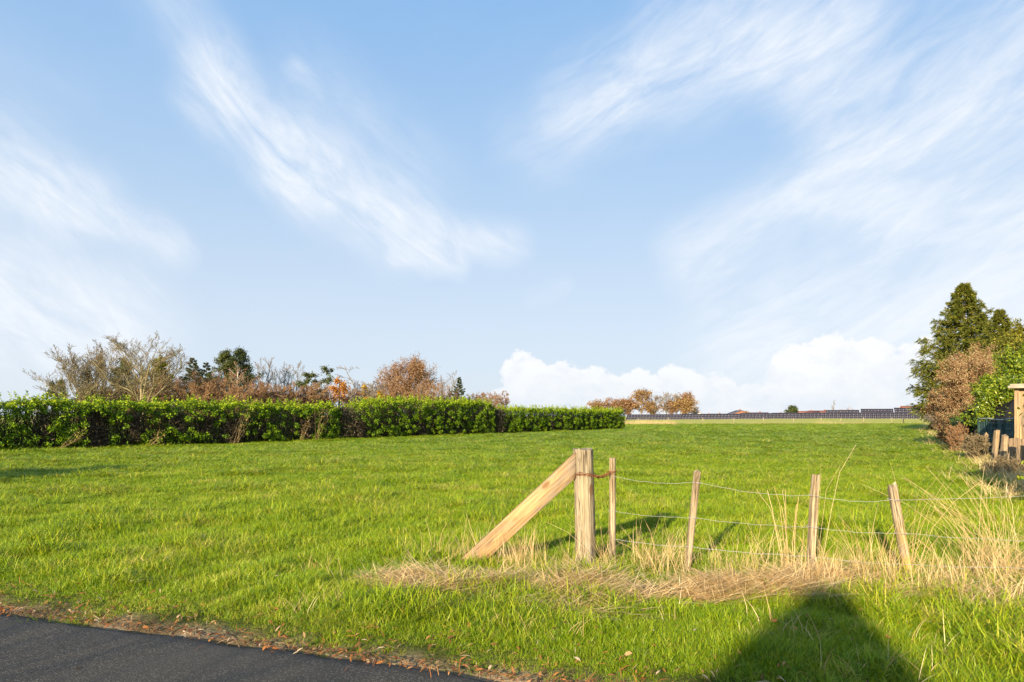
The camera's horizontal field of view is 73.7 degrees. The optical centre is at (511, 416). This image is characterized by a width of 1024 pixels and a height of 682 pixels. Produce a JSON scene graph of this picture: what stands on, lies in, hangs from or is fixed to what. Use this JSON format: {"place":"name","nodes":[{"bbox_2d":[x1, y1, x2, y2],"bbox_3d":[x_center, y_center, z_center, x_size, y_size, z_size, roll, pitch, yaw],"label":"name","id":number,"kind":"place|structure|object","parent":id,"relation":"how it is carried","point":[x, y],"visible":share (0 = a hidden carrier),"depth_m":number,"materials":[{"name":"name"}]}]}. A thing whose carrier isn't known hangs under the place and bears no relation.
{"place":"outdoors","nodes":[
{"label":"outdoors","id":0,"kind":"place"},
{"bbox_2d":[0,615,484,681],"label":"road","id":1,"kind":"structure","parent":0,"point":[32,650],"depth_m":4.42,"materials":[{"name":"grey asphalt"}]},
{"bbox_2d":[0,416,1023,681],"bbox_3d":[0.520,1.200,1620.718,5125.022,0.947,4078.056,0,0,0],"label":"field","id":2,"kind":"structure","parent":0,"point":[446,660],"depth_m":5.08,"materials":[{"name":"green plant"}]},
{"bbox_2d":[44,378,71,431],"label":"conifer","id":3,"kind":"object","parent":2,"relation":"on","point":[62,385],"visible":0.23,"depth_m":65.73,"materials":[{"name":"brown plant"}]},
{"bbox_2d":[24,339,142,425],"bbox_3d":[-38.682,-2.620,61.543,9.381,8.591,8.453,0,0,0],"label":"bare tree","id":4,"kind":"object","parent":2,"relation":"on","point":[72,379],"visible":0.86,"depth_m":60.99,"materials":[{"name":"brown plant"}]},
{"bbox_2d":[101,380,127,431],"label":"bare shrub","id":5,"kind":"object","parent":2,"relation":"on","point":[116,397],"visible":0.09,"depth_m":65.87,"materials":[{"name":"brown plant"}]},
{"bbox_2d":[103,355,140,421],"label":"pine tree","id":6,"kind":"object","parent":2,"relation":"on","point":[122,364],"visible":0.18,"depth_m":77.39,"materials":[{"name":"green plant"}]},
{"bbox_2d":[74,331,196,413],"bbox_3d":[-32.536,-3.035,59.753,9.398,9.252,8.296,0,0,24],"label":"bare tree","id":7,"kind":"object","parent":2,"relation":"on","point":[142,390],"visible":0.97,"depth_m":59.50,"materials":[{"name":"brown plant"}]},
{"bbox_2d":[128,382,172,429],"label":"bare shrub","id":8,"kind":"object","parent":2,"relation":"on","point":[156,392],"visible":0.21,"depth_m":62.65,"materials":[{"name":"brown plant"}]},
{"bbox_2d":[133,354,179,401],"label":"pine tree","id":9,"kind":"object","parent":2,"relation":"on","point":[163,365],"visible":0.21,"depth_m":77.66,"materials":[{"name":"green plant"}]},
{"bbox_2d":[146,374,185,424],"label":"bare shrub","id":10,"kind":"object","parent":2,"relation":"on","point":[168,386],"visible":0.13,"depth_m":66.02,"materials":[{"name":"brown plant"}]},
{"bbox_2d":[0,390,343,450],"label":"laurel hedge","id":11,"kind":"object","parent":2,"relation":"on","point":[263,425],"visible":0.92,"depth_m":35.91,"materials":[{"name":"green plant"}]},
{"bbox_2d":[167,371,212,425],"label":"bare shrub","id":12,"kind":"object","parent":2,"relation":"on","point":[179,390],"visible":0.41,"depth_m":63.74,"materials":[{"name":"brown plant"}]},
{"bbox_2d":[174,358,206,423],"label":"spruce tree","id":13,"kind":"object","parent":2,"relation":"on","point":[194,365],"visible":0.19,"depth_m":79.71,"materials":[{"name":"green plant"}]},
{"bbox_2d":[182,380,220,418],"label":"bare shrub","id":14,"kind":"object","parent":2,"relation":"on","point":[207,388],"visible":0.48,"depth_m":61.72,"materials":[{"name":"brown plant"}]},
{"bbox_2d":[199,362,218,400],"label":"spruce tree","id":15,"kind":"object","parent":2,"relation":"on","point":[207,368],"visible":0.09,"depth_m":83.88,"materials":[{"name":"green plant"}]},
{"bbox_2d":[197,369,225,416],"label":"bare shrub","id":16,"kind":"object","parent":2,"relation":"on","point":[219,374],"visible":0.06,"depth_m":66.94,"materials":[{"name":"brown plant"}]},
{"bbox_2d":[188,348,249,401],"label":"pine tree","id":17,"kind":"object","parent":2,"relation":"on","point":[223,357],"visible":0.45,"depth_m":77.59,"materials":[{"name":"green plant"}]},
{"bbox_2d":[198,375,241,416],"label":"bare shrub","id":18,"kind":"object","parent":2,"relation":"on","point":[221,385],"visible":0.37,"depth_m":63.49,"materials":[{"name":"brown plant"}]},
{"bbox_2d":[219,383,263,422],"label":"bare shrub","id":19,"kind":"object","parent":2,"relation":"on","point":[237,392],"visible":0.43,"depth_m":62.72,"materials":[{"name":"brown plant"}]},
{"bbox_2d":[222,345,266,393],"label":"pine tree","id":20,"kind":"object","parent":2,"relation":"on","point":[241,359],"visible":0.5,"depth_m":78.45,"materials":[{"name":"green plant"}]},
{"bbox_2d":[228,362,261,397],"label":"birch tree","id":21,"kind":"object","parent":2,"relation":"on","point":[238,371],"visible":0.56,"depth_m":70.06,"materials":[{"name":"brown plant"}]},
{"bbox_2d":[241,376,270,402],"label":"bare shrub","id":22,"kind":"object","parent":2,"relation":"on","point":[245,383],"visible":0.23,"depth_m":65.84,"materials":[{"name":"brown plant"}]},
{"bbox_2d":[253,358,277,389],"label":"bare tree","id":23,"kind":"object","parent":2,"relation":"on","point":[263,369],"visible":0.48,"depth_m":83.96,"materials":[{"name":"grey plant"}]},
{"bbox_2d":[251,381,286,412],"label":"bare shrub","id":24,"kind":"object","parent":2,"relation":"on","point":[263,391],"visible":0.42,"depth_m":65.69,"materials":[{"name":"brown plant"}]},
{"bbox_2d":[261,385,291,422],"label":"bare shrub","id":25,"kind":"object","parent":2,"relation":"on","point":[280,394],"visible":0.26,"depth_m":67.78,"materials":[{"name":"brown plant"}]},
{"bbox_2d":[269,361,297,392],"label":"bare tree","id":26,"kind":"object","parent":2,"relation":"on","point":[284,379],"visible":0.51,"depth_m":86.01,"materials":[{"name":"grey plant"}]},
{"bbox_2d":[273,381,302,426],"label":"bare shrub","id":27,"kind":"object","parent":2,"relation":"on","point":[291,392],"visible":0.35,"depth_m":67.96,"materials":[{"name":"brown plant"}]},
{"bbox_2d":[282,360,304,428],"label":"bare tree","id":28,"kind":"object","parent":2,"relation":"on","point":[297,375],"visible":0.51,"depth_m":86.00,"materials":[{"name":"grey plant"}]},
{"bbox_2d":[289,386,320,417],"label":"bare shrub","id":29,"kind":"object","parent":2,"relation":"on","point":[303,394],"visible":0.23,"depth_m":69.93,"materials":[{"name":"brown plant"}]},
{"bbox_2d":[296,382,329,421],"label":"bare shrub","id":30,"kind":"object","parent":2,"relation":"on","point":[311,394],"visible":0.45,"depth_m":69.84,"materials":[{"name":"brown plant"}]},
{"bbox_2d":[295,365,334,403],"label":"scots pine","id":31,"kind":"object","parent":2,"relation":"on","point":[304,383],"visible":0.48,"depth_m":75.54,"materials":[{"name":"green plant"}]},
{"bbox_2d":[326,376,350,417],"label":"beech tree","id":32,"kind":"object","parent":2,"relation":"on","point":[342,390],"visible":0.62,"depth_m":73.75,"materials":[{"name":"brown plant"}]},
{"bbox_2d":[330,406,360,436],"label":"withered bush","id":33,"kind":"object","parent":2,"relation":"on","point":[344,423],"visible":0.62,"depth_m":46.85,"materials":[{"name":"brown plant"}]},
{"bbox_2d":[335,365,360,399],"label":"dead tree","id":34,"kind":"object","parent":2,"relation":"on","point":[352,383],"visible":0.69,"depth_m":85.97,"materials":[{"name":"grey plant"}]},
{"bbox_2d":[340,390,359,424],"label":"bare shrub","id":35,"kind":"object","parent":2,"relation":"on","point":[350,394],"visible":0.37,"depth_m":73.67,"materials":[{"name":"brown plant"}]},
{"bbox_2d":[340,380,368,423],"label":"bare shrub","id":36,"kind":"object","parent":2,"relation":"on","point":[357,393],"visible":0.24,"depth_m":81.73,"materials":[{"name":"brown plant"}]},
{"bbox_2d":[359,383,369,409],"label":"tree","id":37,"kind":"object","parent":2,"relation":"on","point":[365,388],"visible":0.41,"depth_m":75.86,"materials":[{"name":"yellow plant"}]},
{"bbox_2d":[356,381,385,423],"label":"bare shrub","id":38,"kind":"object","parent":2,"relation":"on","point":[372,394],"visible":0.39,"depth_m":75.39,"materials":[{"name":"brown plant"}]},
{"bbox_2d":[375,383,409,425],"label":"bare shrub","id":39,"kind":"object","parent":2,"relation":"on","point":[394,392],"visible":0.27,"depth_m":73.81,"materials":[{"name":"brown plant"}]},
{"bbox_2d":[373,350,447,423],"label":"oak tree","id":40,"kind":"object","parent":2,"relation":"on","point":[413,367],"visible":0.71,"depth_m":78.69,"materials":[{"name":"brown plant"}]},
{"bbox_2d":[334,393,496,437],"bbox_3d":[-6.723,-0.052,54.383,2.637,3.475,18.766,0,0,34],"label":"laurel hedge","id":41,"kind":"object","parent":2,"relation":"on","point":[467,415],"visible":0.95,"depth_m":52.95,"materials":[{"name":"green plant"}]},
{"bbox_2d":[402,379,450,427],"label":"bare shrub","id":42,"kind":"object","parent":2,"relation":"on","point":[433,387],"visible":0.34,"depth_m":71.83,"materials":[{"name":"brown plant"}]},
{"bbox_2d":[401,519,456,557],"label":"dry grass clump","id":43,"kind":"object","parent":2,"relation":"on","point":[431,544],"visible":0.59,"depth_m":7.45,"materials":[{"name":"plant"}]},
{"bbox_2d":[436,370,458,400],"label":"bare tree","id":44,"kind":"object","parent":2,"relation":"on","point":[454,382],"visible":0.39,"depth_m":98.32,"materials":[{"name":"grey plant"}]},
{"bbox_2d":[438,388,460,412],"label":"bare shrub","id":45,"kind":"object","parent":2,"relation":"on","point":[450,394],"visible":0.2,"depth_m":84.04,"materials":[{"name":"brown plant"}]},
{"bbox_2d":[449,377,465,422],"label":"spruce tree","id":46,"kind":"object","parent":2,"relation":"on","point":[459,381],"visible":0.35,"depth_m":95.83,"materials":[{"name":"green plant"}]},
{"bbox_2d":[475,391,504,419],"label":"bare shrub","id":47,"kind":"object","parent":2,"relation":"on","point":[495,399],"visible":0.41,"depth_m":99.81,"materials":[{"name":"brown plant"}]},
{"bbox_2d":[0,548,991,681],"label":"fallen leaves","id":48,"kind":"object","parent":2,"relation":"on","point":[272,646],"visible":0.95,"depth_m":4.80,"materials":[{"name":"brown plant"}]},
{"bbox_2d":[490,409,510,431],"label":"withered bush","id":49,"kind":"object","parent":2,"relation":"on","point":[498,427],"visible":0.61,"depth_m":61.90,"materials":[{"name":"brown plant"}]},
{"bbox_2d":[496,390,509,408],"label":"bare shrub","id":50,"kind":"object","parent":2,"relation":"on","point":[506,400],"visible":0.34,"depth_m":103.75,"materials":[{"name":"brown plant"}]},
{"bbox_2d":[490,403,627,432],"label":"laurel hedge","id":51,"kind":"object","parent":2,"relation":"on","point":[521,418],"visible":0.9,"depth_m":70.96,"materials":[{"name":"green plant"}]},
{"bbox_2d":[547,511,628,562],"bbox_3d":[0.955,1.283,7.142,0.763,0.678,0.981,0,0,39],"label":"dry grass clump","id":52,"kind":"object","parent":2,"relation":"on","point":[606,554],"visible":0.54,"depth_m":7.06,"materials":[{"name":"plant"}]},
{"bbox_2d":[587,398,610,409],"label":"tree","id":53,"kind":"object","parent":2,"relation":"on","point":[595,404],"visible":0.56,"depth_m":298.48,"materials":[{"name":"brown plant"}]},
{"bbox_2d":[593,396,640,412],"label":"tree","id":54,"kind":"object","parent":2,"relation":"on","point":[615,403],"visible":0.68,"depth_m":298.03,"materials":[{"name":"brown plant"}]},
{"bbox_2d":[615,398,636,414],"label":"tree","id":55,"kind":"object","parent":2,"relation":"on","point":[630,405],"visible":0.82,"depth_m":297.97,"materials":[{"name":"brown plant"}]},
{"bbox_2d":[625,414,653,419],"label":"solar table","id":56,"kind":"object","parent":2,"relation":"on","point":[634,416],"visible":0.91,"depth_m":256.54,"materials":[{"name":"glass"}]},
{"bbox_2d":[628,388,652,413],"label":"tree","id":57,"kind":"object","parent":2,"relation":"on","point":[645,396],"visible":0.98,"depth_m":298.97,"materials":[{"name":"brown plant"}]},
{"bbox_2d":[276,418,1023,681],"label":"dry grass","id":58,"kind":"structure","parent":2,"relation":"on","point":[802,574],"depth_m":6.14,"materials":[{"name":"beige plant"}]},
{"bbox_2d":[616,523,686,571],"bbox_3d":[1.469,1.329,6.998,0.957,0.562,0.920,0,0,0],"label":"dry grass clump","id":59,"kind":"object","parent":2,"relation":"on","point":[656,561],"visible":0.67,"depth_m":6.99,"materials":[{"name":"plant"}]},
{"bbox_2d":[643,401,663,413],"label":"tree","id":60,"kind":"object","parent":2,"relation":"on","point":[649,410],"visible":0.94,"depth_m":298.95,"materials":[{"name":"brown plant"}]},
{"bbox_2d":[644,395,662,413],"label":"tree","id":61,"kind":"object","parent":2,"relation":"on","point":[655,400],"visible":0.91,"depth_m":299.02,"materials":[{"name":"grey plant"}]},
{"bbox_2d":[654,391,675,413],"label":"tree","id":62,"kind":"object","parent":2,"relation":"on","point":[665,396],"visible":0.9,"depth_m":299.15,"materials":[{"name":"grey plant"}]},
{"bbox_2d":[652,414,681,419],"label":"solar table","id":63,"kind":"object","parent":2,"relation":"on","point":[666,416],"visible":0.98,"depth_m":250.94,"materials":[{"name":"glass"}]},
{"bbox_2d":[660,399,678,413],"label":"tree","id":64,"kind":"object","parent":2,"relation":"on","point":[671,410],"visible":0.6,"depth_m":298.43,"materials":[{"name":"brown plant"}]},
{"bbox_2d":[672,390,694,413],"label":"tree","id":65,"kind":"object","parent":2,"relation":"on","point":[685,394],"visible":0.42,"depth_m":298.85,"materials":[{"name":"brown plant"}]},
{"bbox_2d":[670,396,700,413],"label":"tree","id":66,"kind":"object","parent":2,"relation":"on","point":[685,405],"visible":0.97,"depth_m":282.89,"materials":[{"name":"brown plant"}]},
{"bbox_2d":[680,414,709,419],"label":"solar table","id":67,"kind":"object","parent":2,"relation":"on","point":[695,416],"visible":0.96,"depth_m":245.73,"materials":[{"name":"glass"}]},
{"bbox_2d":[709,414,739,418],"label":"solar table","id":68,"kind":"object","parent":2,"relation":"on","point":[724,416],"visible":0.74,"depth_m":240.39,"materials":[{"name":"glass"}]},
{"bbox_2d":[460,448,1023,573],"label":"wire fence","id":69,"kind":"object","parent":2,"relation":"on","point":[576,466],"visible":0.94,"depth_m":7.08,"materials":[{"name":"brown wood"}]},
{"bbox_2d":[711,533,778,570],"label":"dry grass clump","id":70,"kind":"object","parent":2,"relation":"on","point":[743,556],"visible":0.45,"depth_m":6.72,"materials":[{"name":"plant"}]},
{"bbox_2d":[739,413,771,418],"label":"solar table","id":71,"kind":"object","parent":2,"relation":"on","point":[755,415],"visible":0.94,"depth_m":235.09,"materials":[{"name":"glass"}]},
{"bbox_2d":[747,488,809,567],"bbox_3d":[2.810,1.155,6.851,0.918,0.900,0.749,0,0,0],"label":"dry grass clump","id":72,"kind":"object","parent":2,"relation":"on","point":[786,560],"visible":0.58,"depth_m":6.81,"materials":[{"name":"plant"}]},
{"bbox_2d":[638,417,924,422],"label":"pasture fence","id":73,"kind":"object","parent":2,"relation":"on","point":[863,419],"visible":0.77,"depth_m":147.55,"materials":[{"name":"brown"}]},
{"bbox_2d":[783,405,798,412],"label":"tree","id":74,"kind":"object","parent":2,"relation":"on","point":[792,409],"visible":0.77,"depth_m":379.00,"materials":[{"name":"green plant"}]},
{"bbox_2d":[760,445,878,567],"bbox_3d":[2.890,0.951,6.619,1.072,1.357,1.270,0,0,0],"label":"dry grass clump","id":75,"kind":"object","parent":2,"relation":"on","point":[821,527],"visible":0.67,"depth_m":6.60,"materials":[{"name":"plant"}]},
{"bbox_2d":[831,506,924,571],"bbox_3d":[3.407,1.240,6.442,0.984,0.753,1.005,0,0,0],"label":"dry grass clump","id":76,"kind":"object","parent":2,"relation":"on","point":[881,556],"visible":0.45,"depth_m":6.38,"materials":[{"name":"plant"}]},
{"bbox_2d":[875,412,913,418],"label":"solar table","id":77,"kind":"object","parent":2,"relation":"on","point":[891,415],"visible":0.96,"depth_m":213.92,"materials":[{"name":"glass"}]},
{"bbox_2d":[874,469,980,579],"bbox_3d":[3.662,1.040,6.233,1.093,1.129,0.778,0,0,0],"label":"dry grass clump","id":78,"kind":"object","parent":2,"relation":"on","point":[912,560],"visible":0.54,"depth_m":6.30,"materials":[{"name":"plant"}]},
{"bbox_2d":[920,386,961,443],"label":"beech shrub","id":79,"kind":"object","parent":2,"relation":"on","point":[932,408],"visible":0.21,"depth_m":37.03,"materials":[{"name":"brown plant"}]},
{"bbox_2d":[862,465,1023,578],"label":"dry grass clump","id":80,"kind":"object","parent":2,"relation":"on","point":[976,554],"visible":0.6,"depth_m":6.54,"materials":[{"name":"plant"}]},
{"bbox_2d":[904,282,994,429],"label":"spruce tree","id":81,"kind":"object","parent":2,"relation":"on","point":[966,330],"visible":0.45,"depth_m":71.72,"materials":[{"name":"green plant"}]},
{"bbox_2d":[944,422,969,450],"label":"bare shrub","id":82,"kind":"object","parent":2,"relation":"on","point":[958,431],"visible":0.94,"depth_m":29.39,"materials":[{"name":"brown plant"}]},
{"bbox_2d":[906,517,1023,588],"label":"dry grass clump","id":83,"kind":"object","parent":2,"relation":"on","point":[977,558],"visible":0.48,"depth_m":6.16,"materials":[{"name":"plant"}]},
{"bbox_2d":[947,408,983,443],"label":"ivy bush","id":84,"kind":"object","parent":2,"relation":"on","point":[954,421],"visible":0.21,"depth_m":30.81,"materials":[{"name":"green plant"}]},
{"bbox_2d":[929,341,1005,440],"bbox_3d":[22.835,-1.133,34.074,3.645,5.489,4.345,0,0,0],"label":"beech shrub","id":85,"kind":"object","parent":2,"relation":"on","point":[958,378],"visible":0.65,"depth_m":33.82,"materials":[{"name":"brown plant"}]},
{"bbox_2d":[955,433,992,457],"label":"bare shrub","id":86,"kind":"object","parent":2,"relation":"on","point":[971,446],"visible":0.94,"depth_m":24.89,"materials":[{"name":"brown plant"}]},
{"bbox_2d":[943,486,1023,570],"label":"dry grass clump","id":87,"kind":"object","parent":2,"relation":"on","point":[1005,540],"visible":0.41,"depth_m":6.81,"materials":[{"name":"plant"}]},
{"bbox_2d":[953,370,1023,429],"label":"laurel bush","id":88,"kind":"object","parent":2,"relation":"on","point":[989,391],"visible":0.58,"depth_m":27.79,"materials":[{"name":"green plant"}]},
{"bbox_2d":[967,308,1014,403],"bbox_3d":[44.248,-4.019,62.075,7.988,11.629,7.904,0,0,-13],"label":"spruce tree","id":89,"kind":"object","parent":2,"relation":"on","point":[999,317],"visible":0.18,"depth_m":61.78,"materials":[{"name":"green plant"}]},
{"bbox_2d":[977,418,1013,456],"bbox_3d":[18.050,0.874,25.259,0.093,1.652,2.579,0,0,2],"label":"garden fence","id":90,"kind":"object","parent":2,"relation":"on","point":[990,427],"visible":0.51,"depth_m":25.60,"materials":[{"name":"metal"}]},
{"bbox_2d":[974,429,1023,467],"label":"boundary fence","id":91,"kind":"object","parent":2,"relation":"on","point":[1016,447],"visible":0.44,"depth_m":20.53,"materials":[{"name":"brown wood"}]},
{"bbox_2d":[988,399,1013,425],"bbox_3d":[20.075,0.439,27.500,1.700,2.328,1.200,0,0,0],"label":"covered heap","id":92,"kind":"object","parent":2,"relation":"on","point":[1007,407],"visible":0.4,"depth_m":27.19,"materials":[{"name":"black plastic"}]},
{"bbox_2d":[980,340,1023,389],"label":"laurel bush","id":93,"kind":"object","parent":2,"relation":"on","point":[1011,362],"visible":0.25,"depth_m":28.94,"materials":[{"name":"green plant"}]},
{"bbox_2d":[980,453,1023,475],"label":"bare shrub","id":94,"kind":"object","parent":2,"relation":"on","point":[1003,461],"visible":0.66,"depth_m":18.43,"materials":[{"name":"brown plant"}]},
{"bbox_2d":[982,317,1023,374],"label":"cypress tree","id":95,"kind":"object","parent":2,"relation":"on","point":[1015,337],"visible":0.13,"depth_m":42.13,"materials":[{"name":"green plant"}]},
{"bbox_2d":[1016,361,1023,479],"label":"laurel bush","id":96,"kind":"object","parent":2,"relation":"on","point":[1020,477],"visible":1,"depth_m":12.11,"materials":[{"name":"green plant"}]},
{"bbox_2d":[0,0,1023,415],"label":"sky","id":97,"kind":"structure","parent":0,"point":[749,205],"materials":[{"name":"blue"}]},
{"bbox_2d":[804,418,839,418],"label":"grass bank","id":98,"kind":"structure","parent":0,"point":[821,418],"depth_m":223.17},
{"bbox_2d":[771,413,804,418],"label":"solar table","id":99,"kind":"object","parent":98,"relation":"on","point":[787,415],"visible":0.97,"depth_m":229.66,"materials":[{"name":"glass"}]},
{"bbox_2d":[804,412,839,417],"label":"solar table","id":100,"kind":"object","parent":98,"relation":"on","point":[821,414],"visible":0.96,"depth_m":224.60,"materials":[{"name":"glass"}]},
{"bbox_2d":[826,410,858,411],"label":"solar table","id":101,"kind":"object","parent":98,"relation":"on","point":[842,410],"visible":0.38,"depth_m":239.43,"materials":[{"name":"glass"}]},
{"bbox_2d":[839,412,875,418],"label":"solar table","id":102,"kind":"object","parent":98,"relation":"on","point":[856,415],"visible":0.96,"depth_m":219.16,"materials":[{"name":"glass"}]},
{"bbox_2d":[861,409,893,411],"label":"solar table","id":103,"kind":"object","parent":98,"relation":"on","point":[876,410],"visible":0.35,"depth_m":235.09,"materials":[{"name":"glass"}]},
{"bbox_2d":[894,408,920,411],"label":"solar table","id":104,"kind":"object","parent":98,"relation":"on","point":[901,410],"visible":0.3,"depth_m":231.97,"materials":[{"name":"grey glass"}]},
{"bbox_2d":[1008,384,1023,438],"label":"garden shed","id":105,"kind":"structure","parent":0,"point":[1018,402],"depth_m":21.54,"materials":[{"name":"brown wood"}]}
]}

